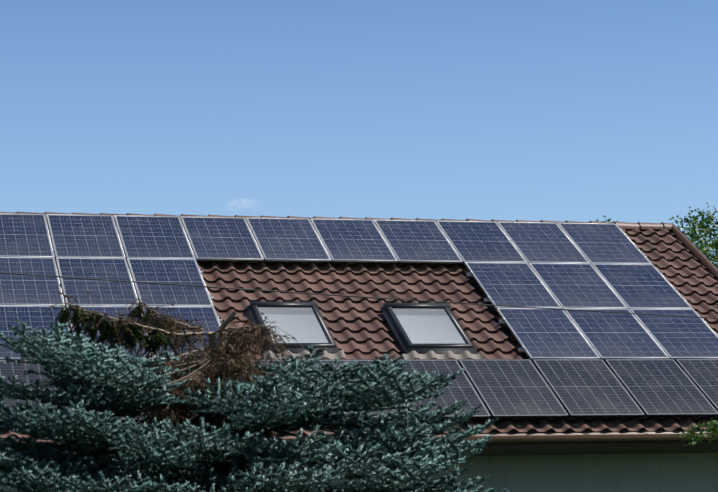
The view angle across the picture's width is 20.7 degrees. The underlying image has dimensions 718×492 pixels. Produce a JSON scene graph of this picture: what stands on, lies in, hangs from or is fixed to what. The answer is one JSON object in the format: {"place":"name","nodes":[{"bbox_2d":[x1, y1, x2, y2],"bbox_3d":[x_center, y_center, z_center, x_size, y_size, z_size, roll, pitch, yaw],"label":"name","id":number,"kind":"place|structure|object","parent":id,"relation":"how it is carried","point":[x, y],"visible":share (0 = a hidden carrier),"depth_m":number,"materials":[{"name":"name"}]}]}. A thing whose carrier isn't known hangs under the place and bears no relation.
{"place":"outdoors","nodes":[
{"label":"outdoors","id":0,"kind":"place"},
{"bbox_2d":[0,317,508,491],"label":"spruce","id":1,"kind":"object","parent":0,"point":[79,478],"depth_m":16.92,"materials":[{"name":"green plant"}]},
{"bbox_2d":[54,304,197,359],"bbox_3d":[-2.130,0.807,18.725,1.063,0.708,1.629,-4,-9,18],"label":"dry foliage","id":2,"kind":"object","parent":1,"relation":"on","point":[138,335],"depth_m":18.35,"materials":[{"name":"green plant"}]},
{"bbox_2d":[46,284,306,476],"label":"dead branches","id":3,"kind":"object","parent":1,"relation":"on","point":[211,373],"visible":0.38,"depth_m":18.39,"materials":[{"name":"brown wood"}]},
{"bbox_2d":[0,220,717,438],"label":"roof tiles","id":4,"kind":"object","parent":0,"point":[672,249],"visible":0.15,"depth_m":28.39,"materials":[{"name":"brown tile"}]},
{"bbox_2d":[246,301,345,358],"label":"roof window","id":5,"kind":"structure","parent":4,"relation":"in","point":[304,324],"depth_m":26.89,"materials":[{"name":"grey glass"}]},
{"bbox_2d":[380,303,483,359],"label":"roof window","id":6,"kind":"structure","parent":4,"relation":"in","point":[427,330],"depth_m":27.21,"materials":[{"name":"grey glass"}]},
{"bbox_2d":[0,452,717,491],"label":"house walls","id":7,"kind":"structure","parent":0,"point":[671,472],"depth_m":25.73,"materials":[{"name":"green paint"}]},
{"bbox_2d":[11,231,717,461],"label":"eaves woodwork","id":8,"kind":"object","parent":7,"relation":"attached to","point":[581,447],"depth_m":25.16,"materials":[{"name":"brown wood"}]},
{"bbox_2d":[2,430,717,444],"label":"rain gutter","id":9,"kind":"object","parent":8,"relation":"attached to","point":[576,436],"visible":0.08,"depth_m":24.95,"materials":[{"name":"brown metal"}]},
{"bbox_3d":[-2.348,1.835,33.370,14.000,3.658,6.128,1,-8,-14],"label":"roof","id":10,"kind":"object","parent":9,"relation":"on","visible":0},
{"bbox_2d":[0,211,673,229],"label":"ridge cap","id":11,"kind":"object","parent":10,"relation":"on","point":[640,225],"visible":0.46,"depth_m":31.27,"materials":[{"name":"tile"}]},
{"bbox_2d":[0,272,717,318],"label":"service cable","id":12,"kind":"object","parent":10,"relation":"attached to","point":[338,295],"visible":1,"depth_m":23.40,"materials":[{"name":"black plastic"}]},
{"bbox_2d":[47,225,705,351],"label":"mounting rails","id":13,"kind":"object","parent":10,"relation":"on","point":[485,300],"visible":0.12,"depth_m":28.27,"materials":[{"name":"silver metal"}]},
{"bbox_2d":[0,213,717,359],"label":"solar panel frames","id":14,"kind":"structure","parent":13,"relation":"on","point":[414,261],"depth_m":28.84,"materials":[{"name":"silver metal"}]},
{"bbox_2d":[0,214,717,357],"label":"solar panels","id":15,"kind":"object","parent":14,"relation":"in","point":[546,333],"visible":0.85,"depth_m":28.93,"materials":[{"name":"blue glass"}]},
{"bbox_2d":[0,359,717,422],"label":"solar panel frames","id":16,"kind":"structure","parent":13,"relation":"on","point":[587,416],"depth_m":25.56,"materials":[{"name":"grey metal"}]},
{"bbox_2d":[0,359,717,418],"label":"solar panels","id":17,"kind":"object","parent":16,"relation":"in","point":[579,387],"visible":0.4,"depth_m":25.94,"materials":[{"name":"glass"}]},
{"bbox_2d":[670,223,717,279],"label":"verge trim","id":18,"kind":"structure","parent":10,"relation":"attached to","point":[697,252],"depth_m":31.43,"materials":[{"name":"brown metal"}]},
{"bbox_2d":[0,0,717,262],"label":"sky","id":19,"kind":"structure","parent":0,"point":[509,110],"materials":[{"name":"blue"}]},
{"bbox_2d":[669,202,717,268],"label":"garden tree","id":20,"kind":"object","parent":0,"point":[704,236],"depth_m":40.46,"materials":[{"name":"green plant"}]},
{"bbox_2d":[676,418,717,445],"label":"tree","id":21,"kind":"object","parent":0,"point":[709,429],"depth_m":21.87,"materials":[{"name":"green plant"}]}
]}

